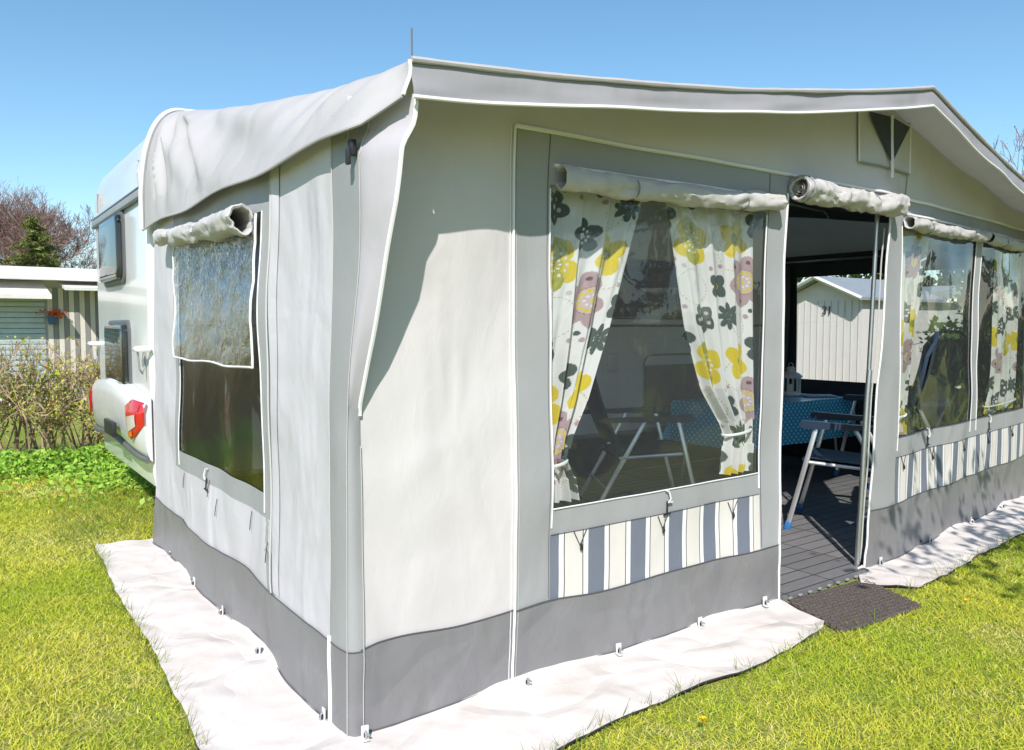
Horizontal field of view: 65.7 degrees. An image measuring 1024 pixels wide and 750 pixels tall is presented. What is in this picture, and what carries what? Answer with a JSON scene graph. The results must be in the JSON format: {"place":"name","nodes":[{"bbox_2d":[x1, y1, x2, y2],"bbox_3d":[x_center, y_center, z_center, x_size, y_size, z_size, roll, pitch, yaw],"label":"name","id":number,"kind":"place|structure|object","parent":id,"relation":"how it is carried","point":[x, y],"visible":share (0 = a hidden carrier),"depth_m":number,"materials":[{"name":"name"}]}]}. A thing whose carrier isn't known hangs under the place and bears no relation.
{"place":"outdoors","nodes":[
{"label":"outdoors","id":0,"kind":"place"},
{"bbox_2d":[0,402,1023,749],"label":"ground","id":1,"kind":"structure","parent":0,"point":[110,716],"depth_m":3.09,"materials":[{"name":"plant"}]},
{"bbox_2d":[0,212,61,267],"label":"conifer tree","id":2,"kind":"object","parent":1,"relation":"on","point":[37,254],"visible":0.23,"depth_m":25.86,"materials":[{"name":"green plant"}]},
{"bbox_2d":[0,221,64,267],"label":"bare tree","id":3,"kind":"object","parent":1,"relation":"on","point":[13,248],"visible":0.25,"depth_m":32.73,"materials":[{"name":"brown plant"}]},
{"bbox_2d":[0,180,96,268],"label":"bare tree","id":4,"kind":"object","parent":1,"relation":"on","point":[9,228],"visible":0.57,"depth_m":34.38,"materials":[{"name":"brown plant"}]},
{"bbox_2d":[0,266,100,404],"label":"chalet","id":5,"kind":"object","parent":1,"relation":"on","point":[26,293],"visible":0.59,"depth_m":14.09,"materials":[{"name":"white wood"}]},
{"bbox_2d":[35,308,66,324],"bbox_3d":[-8.198,-1.042,14.093,0.490,0.288,0.226,-3,4,-35],"label":"flower pot","id":6,"kind":"object","parent":5,"relation":"attached to","point":[52,318],"visible":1,"depth_m":14.08,"materials":[{"name":"blue plastic"}]},
{"bbox_2d":[0,331,103,464],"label":"hedge","id":7,"kind":"object","parent":1,"relation":"on","point":[12,396],"visible":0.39,"depth_m":7.98,"materials":[{"name":"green plant"}]},
{"bbox_2d":[0,441,155,518],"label":"ground cover","id":8,"kind":"object","parent":1,"relation":"on","point":[96,456],"visible":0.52,"depth_m":7.28,"materials":[{"name":"green plant"}]},
{"bbox_2d":[87,138,766,527],"bbox_3d":[-0.370,-0.469,7.700,6.541,2.800,2.244,-3,4,-35],"label":"caravan","id":9,"kind":"object","parent":1,"relation":"on","point":[645,360],"visible":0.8,"depth_m":7.24,"materials":[{"name":"metal"}]},
{"bbox_2d":[98,211,125,287],"bbox_3d":[-2.996,-0.930,5.917,0.071,0.520,0.890,-3,4,-35],"label":"rear window","id":10,"kind":"structure","parent":9,"relation":"in","point":[111,233],"depth_m":5.71,"materials":[{"name":"glass"}]},
{"bbox_2d":[104,320,132,384],"bbox_3d":[-2.924,-0.152,5.864,0.071,0.505,0.860,-3,4,-35],"label":"rear window","id":11,"kind":"structure","parent":9,"relation":"in","point":[117,334],"depth_m":5.66,"materials":[{"name":"glass"}]},
{"bbox_2d":[612,259,682,319],"bbox_3d":[1.180,-0.804,7.436,2.500,0.560,0.049,-3,4,-35],"label":"side window","id":12,"kind":"structure","parent":9,"relation":"in","point":[648,289],"depth_m":7.49,"materials":[{"name":"glass"}]},
{"bbox_2d":[95,538,823,749],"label":"ground sheet","id":13,"kind":"object","parent":1,"relation":"on","point":[244,698],"visible":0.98,"depth_m":3.11,"materials":[{"name":"white fabric"}]},
{"bbox_2d":[190,577,195,586],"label":"tent peg","id":14,"kind":"object","parent":13,"relation":"on","point":[192,583],"visible":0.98,"depth_m":4.21,"materials":[{"name":"white plastic"}]},
{"bbox_2d":[218,605,224,616],"bbox_3d":[-1.389,1.139,3.783,0.031,0.072,0.027,-2,4,-26],"label":"tent peg","id":15,"kind":"object","parent":13,"relation":"on","point":[220,612],"visible":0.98,"depth_m":3.78,"materials":[{"name":"white plastic"}]},
{"bbox_2d":[253,643,261,655],"bbox_3d":[-1.071,1.167,3.335,0.031,0.072,0.027,-3,4,-36],"label":"tent peg","id":16,"kind":"object","parent":13,"relation":"on","point":[257,651],"visible":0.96,"depth_m":3.33,"materials":[{"name":"white plastic"}]},
{"bbox_2d":[317,706,326,722],"bbox_3d":[-0.665,1.202,2.773,0.031,0.072,0.027,-2,4,-32],"label":"tent peg","id":17,"kind":"object","parent":13,"relation":"on","point":[322,714],"visible":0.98,"depth_m":2.77,"materials":[{"name":"white plastic"}]},
{"bbox_2d":[361,725,369,742],"bbox_3d":[-0.489,1.209,2.649,0.027,0.072,0.031,-2,4,-25],"label":"tent peg","id":18,"kind":"object","parent":13,"relation":"on","point":[365,734],"visible":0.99,"depth_m":2.65,"materials":[{"name":"white plastic"}]},
{"bbox_2d":[523,673,531,687],"bbox_3d":[0.059,1.185,3.044,0.027,0.072,0.031,-3,4,-36],"label":"tent peg","id":19,"kind":"object","parent":13,"relation":"on","point":[526,681],"visible":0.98,"depth_m":3.04,"materials":[{"name":"white plastic"}]},
{"bbox_2d":[615,643,623,656],"bbox_3d":[0.452,1.167,3.336,0.027,0.072,0.031,-2,4,-25],"label":"tent peg","id":20,"kind":"object","parent":13,"relation":"on","point":[618,650],"visible":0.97,"depth_m":3.33,"materials":[{"name":"white plastic"}]},
{"bbox_2d":[697,617,704,628],"bbox_3d":[0.868,1.148,3.635,0.027,0.072,0.031,-2,4,-34],"label":"tent peg","id":21,"kind":"object","parent":13,"relation":"on","point":[700,624],"visible":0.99,"depth_m":3.63,"materials":[{"name":"white plastic"}]},
{"bbox_2d":[762,596,769,608],"bbox_3d":[1.254,1.131,3.912,0.027,0.072,0.031,-2,4,-26],"label":"tent peg","id":22,"kind":"object","parent":13,"relation":"on","point":[765,601],"visible":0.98,"depth_m":3.91,"materials":[{"name":"white plastic"}]},
{"bbox_2d":[249,453,870,610],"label":"floor","id":23,"kind":"structure","parent":1,"relation":"on","point":[818,539],"depth_m":5.92,"materials":[{"name":"wood"}]},
{"bbox_2d":[574,375,694,502],"bbox_3d":[0.894,0.344,5.866,0.892,1.343,0.646,0,4,-5],"label":"folding chair","id":24,"kind":"object","parent":23,"relation":"on","point":[633,448],"visible":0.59,"depth_m":5.67,"materials":[{"name":"grey metal"}]},
{"bbox_2d":[680,438,837,477],"bbox_3d":[2.299,0.571,7.278,1.530,0.704,0.730,-3,4,-35],"label":"folding table","id":25,"kind":"object","parent":23,"relation":"on","point":[742,473],"visible":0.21,"depth_m":7.15,"materials":[{"name":"metal"}]},
{"bbox_2d":[657,393,855,449],"bbox_3d":[2.273,0.394,7.272,1.726,0.365,0.924,-3,4,-35],"label":"tablecloth","id":26,"kind":"object","parent":25,"relation":"on","point":[703,428],"visible":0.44,"depth_m":6.92,"materials":[{"name":"blue fabric"}]},
{"bbox_2d":[783,363,802,395],"bbox_3d":[2.660,0.036,7.565,0.213,0.310,0.216,2,4,34],"label":"lantern","id":27,"kind":"object","parent":26,"relation":"on","point":[790,373],"visible":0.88,"depth_m":7.50,"materials":[{"name":"grey metal"}]},
{"bbox_2d":[800,394,837,396],"bbox_3d":[2.886,0.191,7.465,0.300,0.006,0.210,0,4,3],"label":"magazine","id":28,"kind":"object","parent":26,"relation":"on","point":[818,395],"visible":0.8,"depth_m":7.41,"materials":[{"name":"paper"}]},
{"bbox_2d":[784,331,938,542],"bbox_3d":[2.373,0.374,5.381,0.892,1.343,0.646,2,4,27],"label":"folding chair","id":29,"kind":"object","parent":23,"relation":"on","point":[817,454],"visible":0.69,"depth_m":5.29,"materials":[{"name":"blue metal"}]},
{"bbox_2d":[833,330,966,488],"bbox_3d":[3.412,0.275,6.961,0.892,1.343,0.646,0,4,-5],"label":"folding chair","id":30,"kind":"object","parent":23,"relation":"on","point":[935,403],"visible":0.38,"depth_m":6.92,"materials":[{"name":"blue plastic"}]},
{"bbox_2d":[139,28,1023,736],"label":"awning tent","id":31,"kind":"object","parent":1,"relation":"on","point":[353,398],"visible":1,"depth_m":3.17,"materials":[{"name":"fabric"}]},
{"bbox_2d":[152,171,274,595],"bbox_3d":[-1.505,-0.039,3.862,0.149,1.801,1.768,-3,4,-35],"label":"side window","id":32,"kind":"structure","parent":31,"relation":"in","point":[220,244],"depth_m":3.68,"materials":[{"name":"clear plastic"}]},
{"bbox_2d":[550,187,640,502],"bbox_3d":[0.336,-0.121,3.315,0.562,1.270,0.103,-3,4,-35],"label":"curtain","id":33,"kind":"object","parent":31,"relation":"hanging from","point":[591,237],"visible":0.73,"depth_m":3.27,"materials":[{"name":"white fabric"}]},
{"bbox_2d":[515,128,788,609],"bbox_3d":[0.699,0.110,3.461,1.658,2.131,0.118,-3,4,-35],"label":"front window","id":34,"kind":"structure","parent":31,"relation":"in","point":[591,547],"depth_m":3.31,"materials":[{"name":"grey fabric"}]},
{"bbox_2d":[666,203,753,474],"bbox_3d":[0.938,-0.148,3.744,0.605,1.270,0.102,-3,4,-35],"label":"curtain","id":35,"kind":"object","parent":31,"relation":"hanging from","point":[713,252],"visible":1,"depth_m":3.79,"materials":[{"name":"white fabric"}]},
{"bbox_2d":[897,230,929,435],"bbox_3d":[2.458,-0.257,4.856,0.467,1.230,0.105,-3,4,-35],"label":"curtain","id":36,"kind":"object","parent":31,"relation":"hanging from","point":[915,248],"visible":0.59,"depth_m":4.81,"materials":[{"name":"white fabric"}]},
{"bbox_2d":[863,201,1023,567],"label":"double window","id":37,"kind":"structure","parent":31,"relation":"in","point":[929,458],"depth_m":4.96,"materials":[{"name":"grey fabric"}]},
{"bbox_2d":[982,250,1021,413],"bbox_3d":[3.810,-0.338,6.158,0.746,1.230,0.102,-3,5,-41],"label":"curtain","id":38,"kind":"object","parent":31,"relation":"hanging from","point":[1006,288],"visible":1,"depth_m":6.15,"materials":[{"name":"fabric"}]},
{"bbox_2d":[698,716,707,733],"bbox_3d":[0.656,1.203,2.722,0.033,0.061,0.030,-3,4,-35],"label":"dandelion","id":39,"kind":"object","parent":1,"relation":"on","point":[704,718],"visible":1,"depth_m":2.72,"materials":[{"name":"yellow plant"}]},
{"bbox_2d":[788,572,866,599],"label":"floor clips","id":40,"kind":"object","parent":1,"relation":"on","point":[828,585],"visible":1,"depth_m":4.22,"materials":[{"name":"grey plastic"}]},
{"bbox_2d":[788,579,921,632],"bbox_3d":[1.714,1.141,3.960,0.769,0.016,0.408,-2,4,-32],"label":"door mat","id":41,"kind":"object","parent":1,"relation":"on","point":[859,601],"depth_m":3.92,"materials":[{"name":"rubber"}]},
{"bbox_2d":[796,276,946,385],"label":"garden shed","id":42,"kind":"structure","parent":1,"relation":"on","point":[833,313],"depth_m":13.84,"materials":[{"name":"white wood"}]},
{"bbox_2d":[797,269,963,302],"bbox_3d":[11.848,-1.932,21.279,3.015,4.116,14.208,-3,4,-35],"label":"green hedge","id":43,"kind":"object","parent":1,"relation":"on","point":[928,280],"visible":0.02,"depth_m":21.59,"materials":[{"name":"green plant"}]},
{"bbox_2d":[913,268,963,388],"bbox_3d":[6.869,-0.397,8.893,2.115,2.593,4.477,-3,4,-35],"label":"garden bush","id":44,"kind":"object","parent":1,"relation":"on","point":[955,276],"visible":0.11,"depth_m":10.11,"materials":[{"name":"green plant"}]},
{"bbox_2d":[858,496,1023,587],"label":"ground sheet","id":45,"kind":"object","parent":1,"relation":"on","point":[913,565],"visible":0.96,"depth_m":4.90,"materials":[{"name":"white fabric"}]},
{"bbox_2d":[878,557,884,565],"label":"tent peg","id":46,"kind":"object","parent":45,"relation":"on","point":[881,561],"visible":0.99,"depth_m":4.58,"materials":[{"name":"white plastic"}]},
{"bbox_2d":[928,535,934,543],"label":"tent peg","id":47,"kind":"object","parent":45,"relation":"on","point":[931,540],"visible":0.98,"depth_m":5.04,"materials":[{"name":"white"}]},
{"bbox_2d":[953,289,963,385],"bbox_3d":[10.083,-0.776,12.689,2.792,2.878,5.703,-3,4,-35],"label":"green hedge","id":48,"kind":"object","parent":1,"relation":"on","point":[958,295],"depth_m":14.50,"materials":[{"name":"green plant"}]},
{"bbox_2d":[993,125,1023,176],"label":"bare tree","id":49,"kind":"object","parent":1,"relation":"on","point":[1019,146],"visible":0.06,"depth_m":21.92,"materials":[{"name":"brown plant"}]},
{"bbox_2d":[0,0,1023,302],"label":"sky","id":50,"kind":"structure","parent":0,"point":[83,83],"materials":[{"name":"blue"}]},
{"bbox_2d":[922,285,962,387],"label":"garage","id":51,"kind":"structure","parent":0,"point":[944,310],"depth_m":17.14,"materials":[{"name":"white"}]}
]}

